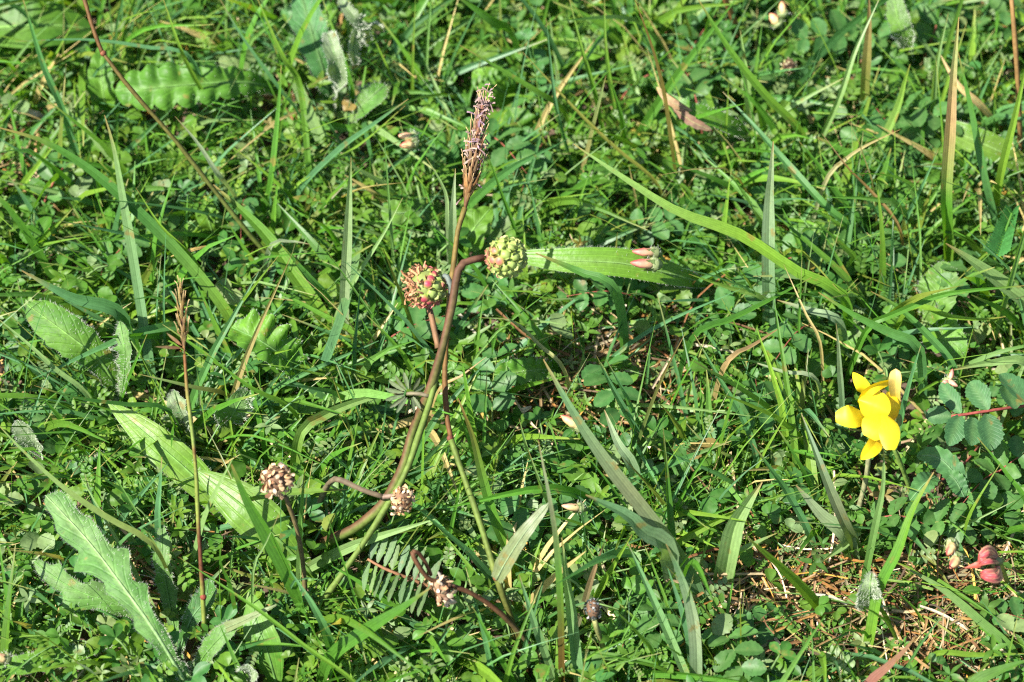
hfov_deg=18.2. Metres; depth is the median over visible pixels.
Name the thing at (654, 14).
trefoil sprig
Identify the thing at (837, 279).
trefoil sprig
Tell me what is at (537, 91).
grass shoot
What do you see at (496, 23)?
grass shoot
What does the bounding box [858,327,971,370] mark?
grass shoot
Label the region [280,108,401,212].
grass shoot
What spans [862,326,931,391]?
trefoil sprig
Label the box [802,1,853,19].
grass shoot
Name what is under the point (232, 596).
grass shoot
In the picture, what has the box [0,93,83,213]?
grass shoot
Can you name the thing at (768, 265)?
grass shoot
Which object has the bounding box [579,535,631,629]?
grass shoot
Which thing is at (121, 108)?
trefoil sprig
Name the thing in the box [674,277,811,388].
grass shoot
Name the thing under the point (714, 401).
grass shoot
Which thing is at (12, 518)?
trefoil sprig
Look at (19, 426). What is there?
grass shoot
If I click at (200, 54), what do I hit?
trefoil sprig
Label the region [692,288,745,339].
trefoil sprig
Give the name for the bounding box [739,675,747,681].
grass shoot
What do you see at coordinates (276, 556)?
grass shoot
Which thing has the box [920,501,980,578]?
grass shoot
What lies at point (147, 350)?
grass culm
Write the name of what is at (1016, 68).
plant stalk
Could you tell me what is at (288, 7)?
trefoil sprig
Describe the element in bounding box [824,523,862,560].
grass culm
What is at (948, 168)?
grass culm
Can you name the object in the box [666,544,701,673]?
grass culm
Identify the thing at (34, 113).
dead leaf
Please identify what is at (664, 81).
trefoil sprig
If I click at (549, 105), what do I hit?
grass shoot
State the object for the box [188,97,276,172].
grass shoot
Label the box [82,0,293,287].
grass stalk
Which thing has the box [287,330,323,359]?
trefoil sprig
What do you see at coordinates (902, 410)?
grass shoot
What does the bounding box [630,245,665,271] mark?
trefoil bud
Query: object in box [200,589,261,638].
trefoil sprig
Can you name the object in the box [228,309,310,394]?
betony plant
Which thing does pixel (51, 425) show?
grass shoot
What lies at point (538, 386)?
trefoil sprig
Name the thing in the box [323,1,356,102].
grass shoot
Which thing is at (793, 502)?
grass shoot
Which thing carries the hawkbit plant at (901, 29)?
on the ground at (180, 390)
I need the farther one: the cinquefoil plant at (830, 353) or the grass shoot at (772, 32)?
the grass shoot at (772, 32)
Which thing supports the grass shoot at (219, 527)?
on the ground at (180, 390)
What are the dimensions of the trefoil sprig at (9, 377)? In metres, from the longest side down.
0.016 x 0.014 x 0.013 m
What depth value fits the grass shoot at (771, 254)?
0.74 m
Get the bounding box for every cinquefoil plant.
[808,327,931,381]
[881,260,967,357]
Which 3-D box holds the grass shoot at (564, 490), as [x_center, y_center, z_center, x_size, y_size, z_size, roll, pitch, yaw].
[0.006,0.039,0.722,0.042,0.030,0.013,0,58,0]
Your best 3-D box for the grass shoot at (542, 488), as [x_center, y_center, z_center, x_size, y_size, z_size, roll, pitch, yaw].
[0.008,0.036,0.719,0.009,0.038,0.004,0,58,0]
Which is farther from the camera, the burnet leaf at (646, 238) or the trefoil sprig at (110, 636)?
the burnet leaf at (646, 238)
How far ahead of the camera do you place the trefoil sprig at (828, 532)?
0.72 m
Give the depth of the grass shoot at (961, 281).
0.74 m
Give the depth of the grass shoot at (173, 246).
0.75 m
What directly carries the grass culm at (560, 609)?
on the ground at (180, 390)
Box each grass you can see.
[0,0,1023,681]
[156,275,276,676]
[442,83,548,679]
[458,398,519,592]
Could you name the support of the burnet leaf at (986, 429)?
on the ground at (180, 390)
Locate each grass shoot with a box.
[0,0,96,14]
[0,88,15,114]
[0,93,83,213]
[0,127,244,352]
[0,148,62,190]
[0,196,60,285]
[0,320,97,413]
[0,393,88,411]
[0,427,173,583]
[0,544,15,681]
[1,426,35,427]
[2,0,61,58]
[2,616,98,680]
[15,38,217,133]
[20,169,63,235]
[22,270,145,367]
[22,278,53,420]
[23,0,85,174]
[33,321,210,378]
[34,385,186,441]
[42,449,129,504]
[43,419,108,442]
[58,220,223,267]
[75,661,101,680]
[77,404,195,509]
[78,60,85,145]
[79,231,262,253]
[80,476,174,650]
[85,655,111,674]
[97,507,181,582]
[100,669,152,681]
[102,199,235,221]
[104,530,180,548]
[107,340,157,474]
[108,390,236,449]
[114,335,146,416]
[115,0,135,85]
[119,24,213,46]
[137,190,224,321]
[140,374,249,430]
[154,458,161,536]
[157,118,244,161]
[163,0,229,145]
[175,515,296,544]
[179,557,354,681]
[180,210,212,264]
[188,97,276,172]
[188,458,232,570]
[201,337,290,405]
[206,353,307,435]
[209,434,330,468]
[217,252,292,449]
[219,542,246,658]
[219,549,220,612]
[220,0,315,157]
[221,120,428,145]
[226,258,276,340]
[229,0,283,22]
[229,460,309,628]
[234,0,267,114]
[235,148,322,234]
[246,486,347,496]
[251,514,278,603]
[256,70,280,238]
[258,0,314,214]
[260,239,307,291]
[270,149,298,174]
[274,0,320,110]
[278,204,362,313]
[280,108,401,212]
[281,245,335,314]
[287,72,324,140]
[288,99,407,233]
[290,571,343,681]
[292,519,434,576]
[296,469,304,591]
[307,389,452,415]
[310,218,341,254]
[314,110,435,170]
[314,614,423,673]
[316,588,429,681]
[318,618,365,632]
[321,238,363,361]
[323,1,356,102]
[329,286,391,381]
[331,198,402,327]
[335,181,413,201]
[339,158,351,352]
[348,26,372,175]
[384,590,449,624]
[407,375,475,533]
[425,428,457,491]
[426,158,448,263]
[443,478,461,575]
[447,484,612,512]
[448,169,456,268]
[448,375,467,413]
[453,655,501,681]
[457,139,566,217]
[460,45,573,133]
[461,0,528,79]
[472,606,515,681]
[485,64,635,125]
[488,155,519,239]
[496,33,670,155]
[501,434,577,446]
[519,420,544,481]
[519,575,554,681]
[521,0,579,103]
[522,40,593,169]
[525,55,664,216]
[526,0,549,108]
[528,450,548,508]
[530,197,646,229]
[536,253,628,355]
[543,359,708,621]
[545,422,559,456]
[546,21,579,191]
[546,403,772,418]
[549,13,567,166]
[557,549,647,583]
[562,15,664,49]
[565,651,677,670]
[569,0,608,147]
[574,6,589,59]
[574,144,852,353]
[575,76,605,194]
[576,289,739,392]
[577,544,603,626]
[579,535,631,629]
[586,495,681,593]
[597,357,650,458]
[599,493,782,605]
[603,441,730,498]
[604,0,620,144]
[604,410,643,490]
[606,360,641,426]
[609,78,627,144]
[610,670,738,681]
[612,0,735,178]
[612,320,655,534]
[620,5,628,32]
[622,456,690,544]
[627,542,689,681]
[635,0,680,197]
[647,49,692,227]
[658,123,713,161]
[659,397,765,416]
[663,429,679,617]
[664,159,744,199]
[671,98,692,244]
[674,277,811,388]
[680,559,712,599]
[690,274,776,323]
[693,361,788,423]
[695,336,760,486]
[698,0,811,180]
[698,81,730,164]
[704,193,786,222]
[708,174,824,190]
[709,261,740,279]
[710,374,740,486]
[711,157,794,209]
[711,327,780,414]
[713,482,762,609]
[722,0,818,79]
[722,76,788,155]
[723,92,855,277]
[738,533,776,556]
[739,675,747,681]
[740,31,754,148]
[744,262,823,275]
[744,535,842,628]
[745,26,761,152]
[747,1,754,47]
[752,88,766,131]
[753,107,801,192]
[753,445,817,559]
[756,362,824,419]
[762,141,774,333]
[773,296,802,534]
[774,213,897,358]
[778,300,849,373]
[781,247,836,287]
[784,266,823,392]
[794,0,887,84]
[794,363,820,541]
[795,408,829,436]
[799,141,870,235]
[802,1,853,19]
[809,181,890,197]
[810,130,897,225]
[813,0,878,151]
[816,136,901,188]
[818,292,926,413]
[822,134,903,267]
[832,66,879,226]
[836,325,844,442]
[844,285,1023,389]
[851,172,925,230]
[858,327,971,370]
[859,449,884,590]
[862,472,933,653]
[864,148,890,209]
[867,503,935,562]
[871,291,960,395]
[873,558,1000,620]
[874,182,938,256]
[876,181,885,336]
[880,285,960,323]
[885,346,920,485]
[895,304,1005,329]
[901,565,1021,674]
[914,345,1023,394]
[916,649,1023,669]
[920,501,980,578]
[923,267,993,323]
[924,0,963,127]
[934,228,982,254]
[936,502,1011,553]
[946,243,1023,310]
[949,355,1023,370]
[955,152,978,212]
[958,229,1021,278]
[958,466,998,551]
[964,277,989,309]
[966,660,1023,681]
[971,294,1023,338]
[972,59,993,104]
[977,437,1023,500]
[979,185,1023,243]
[988,231,1023,358]
[989,5,1023,21]
[993,73,1023,216]
[1017,32,1023,40]
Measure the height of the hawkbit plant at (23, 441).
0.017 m
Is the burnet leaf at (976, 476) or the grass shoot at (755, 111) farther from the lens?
the grass shoot at (755, 111)
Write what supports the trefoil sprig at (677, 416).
on the ground at (180, 390)
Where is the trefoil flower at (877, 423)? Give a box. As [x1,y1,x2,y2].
[835,369,910,492]
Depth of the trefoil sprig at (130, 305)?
0.76 m
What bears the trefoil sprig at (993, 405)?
on the ground at (180, 390)
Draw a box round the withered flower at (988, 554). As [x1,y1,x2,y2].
[965,545,1013,596]
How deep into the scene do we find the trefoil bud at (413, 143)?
0.76 m
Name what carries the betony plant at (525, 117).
on the ground at (180, 390)
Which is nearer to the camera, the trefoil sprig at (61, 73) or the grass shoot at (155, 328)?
the grass shoot at (155, 328)
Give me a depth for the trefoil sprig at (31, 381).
0.75 m
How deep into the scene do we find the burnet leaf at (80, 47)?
0.79 m
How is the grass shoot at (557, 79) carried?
on the ground at (180, 390)
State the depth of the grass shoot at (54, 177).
0.76 m
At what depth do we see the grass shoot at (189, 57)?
0.77 m
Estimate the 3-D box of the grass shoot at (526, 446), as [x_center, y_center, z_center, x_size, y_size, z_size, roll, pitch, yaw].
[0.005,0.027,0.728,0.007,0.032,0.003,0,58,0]
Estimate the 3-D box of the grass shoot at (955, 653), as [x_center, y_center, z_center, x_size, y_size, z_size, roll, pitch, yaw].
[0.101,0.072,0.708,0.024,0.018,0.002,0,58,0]
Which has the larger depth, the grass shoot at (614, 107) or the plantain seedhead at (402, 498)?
the grass shoot at (614, 107)
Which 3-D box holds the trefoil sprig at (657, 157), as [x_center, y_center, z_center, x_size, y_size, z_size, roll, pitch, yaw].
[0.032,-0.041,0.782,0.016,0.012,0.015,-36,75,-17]
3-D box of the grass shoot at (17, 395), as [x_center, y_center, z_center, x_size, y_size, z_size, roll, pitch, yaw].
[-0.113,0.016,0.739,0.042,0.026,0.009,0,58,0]
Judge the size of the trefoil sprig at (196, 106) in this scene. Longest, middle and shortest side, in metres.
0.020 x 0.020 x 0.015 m
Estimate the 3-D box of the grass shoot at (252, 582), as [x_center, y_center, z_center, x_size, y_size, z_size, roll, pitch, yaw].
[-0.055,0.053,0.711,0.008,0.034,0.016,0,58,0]
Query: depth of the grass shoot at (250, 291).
0.74 m
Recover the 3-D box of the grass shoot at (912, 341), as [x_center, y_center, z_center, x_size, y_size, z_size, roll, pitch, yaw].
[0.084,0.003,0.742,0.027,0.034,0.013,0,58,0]
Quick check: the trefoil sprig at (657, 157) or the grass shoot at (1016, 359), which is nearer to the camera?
the grass shoot at (1016, 359)
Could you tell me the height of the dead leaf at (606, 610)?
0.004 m
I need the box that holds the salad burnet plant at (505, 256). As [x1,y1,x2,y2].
[315,235,527,606]
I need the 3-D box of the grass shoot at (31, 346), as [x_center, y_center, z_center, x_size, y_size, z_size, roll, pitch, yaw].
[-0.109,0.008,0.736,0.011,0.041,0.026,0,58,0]
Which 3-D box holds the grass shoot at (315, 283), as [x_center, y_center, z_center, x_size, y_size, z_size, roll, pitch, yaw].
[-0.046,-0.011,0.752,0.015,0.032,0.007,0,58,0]
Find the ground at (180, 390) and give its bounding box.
[0,0,1023,681]
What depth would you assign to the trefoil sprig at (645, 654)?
0.71 m
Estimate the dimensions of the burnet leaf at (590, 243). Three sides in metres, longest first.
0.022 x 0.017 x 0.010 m
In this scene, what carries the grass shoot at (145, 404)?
on the ground at (180, 390)
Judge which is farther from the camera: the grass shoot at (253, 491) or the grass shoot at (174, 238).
the grass shoot at (174, 238)
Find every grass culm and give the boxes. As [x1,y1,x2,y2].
[104,115,156,391]
[177,119,241,204]
[213,184,340,363]
[290,392,393,480]
[426,357,485,426]
[479,317,572,400]
[538,440,564,681]
[561,537,582,681]
[628,336,683,477]
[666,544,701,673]
[796,485,859,584]
[801,413,864,564]
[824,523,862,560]
[860,0,871,142]
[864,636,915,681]
[865,65,909,187]
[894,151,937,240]
[928,15,947,151]
[941,17,958,261]
[958,53,998,227]
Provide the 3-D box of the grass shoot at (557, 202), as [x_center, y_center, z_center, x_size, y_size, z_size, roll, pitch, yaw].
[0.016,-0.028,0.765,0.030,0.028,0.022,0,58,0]
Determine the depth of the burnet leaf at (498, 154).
0.77 m
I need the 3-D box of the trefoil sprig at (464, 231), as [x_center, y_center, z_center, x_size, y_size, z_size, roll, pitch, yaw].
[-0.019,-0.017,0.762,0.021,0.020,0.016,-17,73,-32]
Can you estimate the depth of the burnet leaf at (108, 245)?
0.76 m
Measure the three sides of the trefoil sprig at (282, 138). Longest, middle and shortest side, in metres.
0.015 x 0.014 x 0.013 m
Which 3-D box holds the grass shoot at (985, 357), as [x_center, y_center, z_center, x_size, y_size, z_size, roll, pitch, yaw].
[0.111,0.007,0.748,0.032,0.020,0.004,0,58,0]
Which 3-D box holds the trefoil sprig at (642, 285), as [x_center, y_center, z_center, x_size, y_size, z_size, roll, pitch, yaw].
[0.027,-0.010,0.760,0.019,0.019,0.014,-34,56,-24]
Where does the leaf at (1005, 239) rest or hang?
on the ground at (180, 390)
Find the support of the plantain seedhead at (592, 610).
on the ground at (180, 390)
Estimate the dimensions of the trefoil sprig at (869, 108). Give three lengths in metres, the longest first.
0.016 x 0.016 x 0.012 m
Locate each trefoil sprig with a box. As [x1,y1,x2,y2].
[0,114,26,154]
[0,273,25,319]
[0,326,16,380]
[0,401,12,434]
[0,503,19,530]
[0,532,39,584]
[2,193,43,268]
[2,479,75,533]
[6,359,35,391]
[11,202,73,258]
[12,540,89,606]
[27,66,79,112]
[35,606,108,656]
[49,253,123,297]
[62,377,112,446]
[68,49,128,99]
[68,110,131,156]
[71,42,115,102]
[71,75,123,127]
[87,177,132,224]
[88,0,164,30]
[98,616,177,681]
[114,265,151,309]
[118,468,188,556]
[126,0,187,32]
[130,526,154,577]
[134,631,241,681]
[140,173,192,212]
[140,247,166,272]
[160,230,242,297]
[167,201,209,245]
[172,155,244,198]
[183,346,262,398]
[187,340,243,395]
[191,59,250,122]
[194,32,239,65]
[196,112,247,145]
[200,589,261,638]
[202,454,263,486]
[210,602,296,659]
[223,250,300,311]
[247,254,284,292]
[253,182,304,239]
[256,9,305,60]
[259,3,333,56]
[260,128,322,162]
[268,360,328,393]
[269,395,347,451]
[270,480,324,552]
[271,588,337,635]
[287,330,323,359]
[288,288,338,352]
[293,153,340,186]
[297,236,334,273]
[297,485,384,562]
[313,191,376,257]
[339,374,386,391]
[354,505,424,557]
[357,295,420,362]
[358,258,420,327]
[361,0,403,35]
[381,439,427,501]
[383,128,438,182]
[383,199,424,265]
[399,596,476,665]
[409,227,479,290]
[413,347,471,425]
[414,57,469,112]
[422,8,480,35]
[441,263,517,326]
[449,566,503,632]
[466,448,534,518]
[470,28,548,86]
[473,605,537,681]
[478,151,526,207]
[496,122,549,182]
[513,238,570,297]
[518,345,563,393]
[522,406,574,476]
[538,512,593,579]
[543,651,614,681]
[552,8,639,70]
[558,19,619,76]
[562,149,635,193]
[564,272,637,329]
[587,573,659,643]
[592,425,636,474]
[597,625,648,673]
[603,216,632,249]
[606,247,662,322]
[607,131,670,189]
[608,512,636,573]
[611,633,683,663]
[612,414,683,498]
[623,113,688,159]
[646,546,717,616]
[651,5,696,41]
[651,67,706,87]
[653,412,690,459]
[665,178,730,233]
[666,205,716,257]
[684,50,739,98]
[686,675,706,681]
[688,17,736,65]
[688,474,728,509]
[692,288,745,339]
[698,106,739,153]
[705,218,758,283]
[708,0,771,19]
[713,637,805,681]
[746,102,812,160]
[764,37,813,71]
[779,222,826,266]
[783,80,827,120]
[783,513,832,563]
[785,278,814,289]
[807,270,857,348]
[823,431,865,464]
[826,479,879,530]
[843,172,904,222]
[843,427,917,472]
[859,100,901,147]
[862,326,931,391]
[878,221,939,279]
[903,0,944,31]
[921,148,977,196]
[940,1,990,47]
[944,373,1005,420]
[946,36,1011,77]
[960,436,1012,476]
[985,264,1019,325]
[998,658,1023,681]
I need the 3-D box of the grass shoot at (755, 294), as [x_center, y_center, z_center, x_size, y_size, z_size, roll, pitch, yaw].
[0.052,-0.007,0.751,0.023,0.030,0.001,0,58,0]
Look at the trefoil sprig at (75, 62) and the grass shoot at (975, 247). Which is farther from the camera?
the trefoil sprig at (75, 62)
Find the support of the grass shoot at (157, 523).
on the ground at (180, 390)
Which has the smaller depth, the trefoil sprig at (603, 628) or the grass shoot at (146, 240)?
the trefoil sprig at (603, 628)
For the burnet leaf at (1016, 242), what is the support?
on the ground at (180, 390)
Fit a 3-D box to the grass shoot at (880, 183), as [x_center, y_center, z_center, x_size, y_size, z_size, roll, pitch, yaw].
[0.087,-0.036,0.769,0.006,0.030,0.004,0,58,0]
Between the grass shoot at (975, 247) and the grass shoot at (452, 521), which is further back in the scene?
the grass shoot at (975, 247)
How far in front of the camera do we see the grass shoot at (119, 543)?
0.71 m
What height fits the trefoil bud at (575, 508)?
0.024 m
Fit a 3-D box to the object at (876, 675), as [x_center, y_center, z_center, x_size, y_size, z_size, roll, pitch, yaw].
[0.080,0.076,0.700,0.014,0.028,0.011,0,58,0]
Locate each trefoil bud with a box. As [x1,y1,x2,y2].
[0,650,11,665]
[398,129,424,150]
[561,415,585,433]
[562,500,590,514]
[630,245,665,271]
[767,1,789,34]
[942,369,957,389]
[942,537,966,571]
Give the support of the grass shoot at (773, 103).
on the ground at (180, 390)
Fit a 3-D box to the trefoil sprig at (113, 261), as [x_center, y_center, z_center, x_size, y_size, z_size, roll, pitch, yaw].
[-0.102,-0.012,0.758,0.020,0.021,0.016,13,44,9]
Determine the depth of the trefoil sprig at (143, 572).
0.72 m
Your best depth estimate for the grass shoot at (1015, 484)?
0.71 m
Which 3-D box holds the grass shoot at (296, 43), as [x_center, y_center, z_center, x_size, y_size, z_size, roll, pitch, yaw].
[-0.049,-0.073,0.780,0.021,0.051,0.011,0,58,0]
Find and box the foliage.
[0,0,1023,681]
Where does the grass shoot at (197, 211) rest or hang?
on the ground at (180, 390)
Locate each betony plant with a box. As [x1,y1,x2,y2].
[87,43,277,119]
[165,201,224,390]
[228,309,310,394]
[381,196,439,226]
[438,206,493,258]
[472,66,538,137]
[494,355,560,385]
[514,36,604,70]
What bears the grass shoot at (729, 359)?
on the ground at (180, 390)
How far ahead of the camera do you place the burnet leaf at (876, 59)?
0.79 m
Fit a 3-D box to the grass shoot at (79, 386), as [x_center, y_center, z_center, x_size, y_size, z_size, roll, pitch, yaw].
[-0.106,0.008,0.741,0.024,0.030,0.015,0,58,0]
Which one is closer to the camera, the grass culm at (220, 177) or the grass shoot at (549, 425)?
the grass shoot at (549, 425)
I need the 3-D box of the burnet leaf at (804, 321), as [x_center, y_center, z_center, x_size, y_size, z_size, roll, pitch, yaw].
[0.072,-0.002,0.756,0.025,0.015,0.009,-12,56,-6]
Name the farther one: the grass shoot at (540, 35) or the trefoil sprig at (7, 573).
the grass shoot at (540, 35)
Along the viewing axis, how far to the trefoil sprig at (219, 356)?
0.74 m
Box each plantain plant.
[108,404,318,681]
[525,245,714,289]
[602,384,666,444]
[657,87,751,140]
[926,55,1023,172]
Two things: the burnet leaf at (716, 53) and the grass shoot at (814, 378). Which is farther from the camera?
the burnet leaf at (716, 53)
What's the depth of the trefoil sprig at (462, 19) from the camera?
0.81 m
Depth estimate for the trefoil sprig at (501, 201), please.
0.78 m
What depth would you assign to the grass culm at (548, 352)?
0.73 m
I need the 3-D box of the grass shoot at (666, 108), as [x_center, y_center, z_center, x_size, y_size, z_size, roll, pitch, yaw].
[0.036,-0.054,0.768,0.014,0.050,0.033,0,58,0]
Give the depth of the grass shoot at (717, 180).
0.77 m
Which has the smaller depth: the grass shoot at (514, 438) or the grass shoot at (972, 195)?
the grass shoot at (514, 438)
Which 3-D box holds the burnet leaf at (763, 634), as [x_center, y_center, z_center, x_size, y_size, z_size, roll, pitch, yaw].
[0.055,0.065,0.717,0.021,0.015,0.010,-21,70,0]
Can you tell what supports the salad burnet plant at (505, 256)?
on the ground at (180, 390)
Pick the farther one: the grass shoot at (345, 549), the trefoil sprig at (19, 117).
the trefoil sprig at (19, 117)
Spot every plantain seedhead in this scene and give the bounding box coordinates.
[0,359,5,380]
[258,462,306,631]
[307,476,414,537]
[410,549,542,663]
[583,597,621,681]
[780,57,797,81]
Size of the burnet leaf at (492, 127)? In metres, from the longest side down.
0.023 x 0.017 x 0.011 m
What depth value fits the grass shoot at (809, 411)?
0.72 m
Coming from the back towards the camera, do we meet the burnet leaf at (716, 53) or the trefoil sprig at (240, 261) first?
the burnet leaf at (716, 53)
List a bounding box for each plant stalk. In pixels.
[723,0,739,49]
[852,458,870,522]
[1009,0,1023,178]
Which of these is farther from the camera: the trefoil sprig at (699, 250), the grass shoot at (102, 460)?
the trefoil sprig at (699, 250)
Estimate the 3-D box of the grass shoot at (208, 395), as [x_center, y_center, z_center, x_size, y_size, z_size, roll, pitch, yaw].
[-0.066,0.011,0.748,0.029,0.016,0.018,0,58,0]
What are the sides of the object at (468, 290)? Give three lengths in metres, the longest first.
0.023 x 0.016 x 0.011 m
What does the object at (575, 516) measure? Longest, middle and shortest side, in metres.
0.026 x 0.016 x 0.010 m
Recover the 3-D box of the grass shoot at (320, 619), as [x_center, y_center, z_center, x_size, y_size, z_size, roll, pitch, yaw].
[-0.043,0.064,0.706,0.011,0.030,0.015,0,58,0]
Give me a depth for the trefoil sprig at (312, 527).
0.73 m
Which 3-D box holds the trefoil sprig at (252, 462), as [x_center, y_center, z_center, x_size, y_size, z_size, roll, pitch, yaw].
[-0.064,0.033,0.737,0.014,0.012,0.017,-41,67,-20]
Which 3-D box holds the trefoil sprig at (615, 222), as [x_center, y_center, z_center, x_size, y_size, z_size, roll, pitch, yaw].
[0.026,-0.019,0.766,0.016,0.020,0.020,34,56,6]
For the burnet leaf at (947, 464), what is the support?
on the ground at (180, 390)
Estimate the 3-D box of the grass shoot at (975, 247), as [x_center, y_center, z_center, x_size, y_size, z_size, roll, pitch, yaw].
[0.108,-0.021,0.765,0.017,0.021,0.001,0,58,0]
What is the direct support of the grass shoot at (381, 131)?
on the ground at (180, 390)
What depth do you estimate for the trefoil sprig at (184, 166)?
0.78 m
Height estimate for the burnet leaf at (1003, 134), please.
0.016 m
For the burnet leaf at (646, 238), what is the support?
on the ground at (180, 390)
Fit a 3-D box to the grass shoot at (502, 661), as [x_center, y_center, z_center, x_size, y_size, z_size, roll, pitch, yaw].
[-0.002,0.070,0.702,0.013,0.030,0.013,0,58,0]
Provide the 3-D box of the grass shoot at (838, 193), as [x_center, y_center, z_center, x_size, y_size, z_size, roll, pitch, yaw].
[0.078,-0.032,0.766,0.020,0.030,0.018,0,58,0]
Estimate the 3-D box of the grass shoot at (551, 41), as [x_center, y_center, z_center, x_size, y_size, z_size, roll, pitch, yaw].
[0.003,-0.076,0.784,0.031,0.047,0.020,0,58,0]
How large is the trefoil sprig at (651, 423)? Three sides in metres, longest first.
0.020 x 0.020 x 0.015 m
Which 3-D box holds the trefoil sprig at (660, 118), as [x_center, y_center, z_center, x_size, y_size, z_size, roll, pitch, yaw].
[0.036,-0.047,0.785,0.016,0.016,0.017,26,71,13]
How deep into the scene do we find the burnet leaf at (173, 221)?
0.77 m
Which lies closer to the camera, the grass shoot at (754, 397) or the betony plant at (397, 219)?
the grass shoot at (754, 397)
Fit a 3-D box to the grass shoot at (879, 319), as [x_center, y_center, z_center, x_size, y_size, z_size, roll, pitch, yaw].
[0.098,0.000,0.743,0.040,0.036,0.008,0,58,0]
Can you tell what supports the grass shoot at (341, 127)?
on the ground at (180, 390)
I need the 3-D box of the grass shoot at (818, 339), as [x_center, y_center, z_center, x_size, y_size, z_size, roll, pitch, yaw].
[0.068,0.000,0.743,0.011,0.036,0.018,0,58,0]
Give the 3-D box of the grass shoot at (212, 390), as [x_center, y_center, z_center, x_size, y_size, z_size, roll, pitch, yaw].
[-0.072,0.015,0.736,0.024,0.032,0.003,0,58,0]
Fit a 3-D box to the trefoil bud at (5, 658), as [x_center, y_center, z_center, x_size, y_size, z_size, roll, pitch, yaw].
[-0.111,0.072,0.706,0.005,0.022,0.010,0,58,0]
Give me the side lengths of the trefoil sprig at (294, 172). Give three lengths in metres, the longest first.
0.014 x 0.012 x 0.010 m
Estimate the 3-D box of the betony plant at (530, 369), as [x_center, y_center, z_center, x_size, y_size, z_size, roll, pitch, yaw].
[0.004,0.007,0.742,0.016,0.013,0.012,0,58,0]
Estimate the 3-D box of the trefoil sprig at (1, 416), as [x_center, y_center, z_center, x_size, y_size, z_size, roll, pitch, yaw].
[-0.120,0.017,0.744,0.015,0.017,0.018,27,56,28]
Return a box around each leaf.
[0,1,91,47]
[0,97,44,116]
[0,311,30,392]
[19,400,75,463]
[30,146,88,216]
[45,43,116,84]
[90,224,151,286]
[136,207,188,240]
[171,246,204,256]
[223,190,261,247]
[362,537,440,615]
[371,304,464,354]
[415,139,462,192]
[424,0,479,12]
[443,117,518,162]
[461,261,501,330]
[470,332,516,436]
[472,488,542,584]
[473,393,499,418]
[483,121,536,182]
[489,0,527,54]
[509,133,558,203]
[516,0,543,21]
[516,526,577,577]
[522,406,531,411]
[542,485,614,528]
[554,275,649,316]
[556,178,612,237]
[567,234,624,247]
[581,354,641,445]
[599,600,615,618]
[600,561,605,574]
[605,575,669,680]
[619,58,674,100]
[621,201,700,247]
[629,592,683,664]
[659,17,721,39]
[665,54,717,163]
[667,424,743,477]
[671,8,725,70]
[675,0,714,16]
[702,41,760,65]
[702,613,766,679]
[703,261,789,363]
[717,381,811,430]
[719,0,743,19]
[731,152,807,198]
[732,602,793,645]
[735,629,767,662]
[740,367,775,446]
[747,51,794,103]
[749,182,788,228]
[751,466,825,510]
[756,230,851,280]
[761,308,831,375]
[773,9,862,57]
[779,303,835,339]
[783,71,827,92]
[799,223,878,296]
[820,17,904,63]
[825,242,901,276]
[841,16,891,118]
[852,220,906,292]
[860,497,946,535]
[861,344,917,392]
[866,96,921,197]
[874,90,962,143]
[899,100,940,185]
[907,498,994,544]
[908,445,980,500]
[914,0,960,77]
[925,373,1023,450]
[934,248,1003,309]
[942,501,1011,555]
[948,453,1021,516]
[961,10,1023,43]
[962,596,1023,634]
[965,0,993,17]
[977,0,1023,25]
[978,435,1023,490]
[982,366,1023,426]
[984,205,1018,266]
[1000,116,1023,150]
[1001,467,1023,541]
[1011,226,1023,253]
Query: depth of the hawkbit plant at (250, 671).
0.70 m
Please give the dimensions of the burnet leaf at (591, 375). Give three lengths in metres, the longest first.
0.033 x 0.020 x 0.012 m
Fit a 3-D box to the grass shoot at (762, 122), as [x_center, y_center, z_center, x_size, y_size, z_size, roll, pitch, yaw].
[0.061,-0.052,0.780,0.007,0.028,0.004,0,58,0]
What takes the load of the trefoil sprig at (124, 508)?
on the ground at (180, 390)
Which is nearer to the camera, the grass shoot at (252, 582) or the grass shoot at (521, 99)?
the grass shoot at (252, 582)
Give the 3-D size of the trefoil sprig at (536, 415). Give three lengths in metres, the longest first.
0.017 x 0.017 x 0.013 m
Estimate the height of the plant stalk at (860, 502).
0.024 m
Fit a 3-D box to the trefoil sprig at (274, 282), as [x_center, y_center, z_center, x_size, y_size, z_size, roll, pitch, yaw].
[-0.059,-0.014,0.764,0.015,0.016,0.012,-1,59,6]
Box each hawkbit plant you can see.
[0,634,130,675]
[11,420,104,474]
[24,298,254,440]
[33,489,190,681]
[175,578,237,675]
[235,664,257,681]
[289,0,389,133]
[855,571,884,612]
[884,0,914,61]
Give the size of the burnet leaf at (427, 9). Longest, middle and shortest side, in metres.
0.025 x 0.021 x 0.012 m
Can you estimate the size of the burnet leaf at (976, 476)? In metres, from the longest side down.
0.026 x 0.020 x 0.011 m
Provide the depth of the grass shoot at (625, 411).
0.72 m

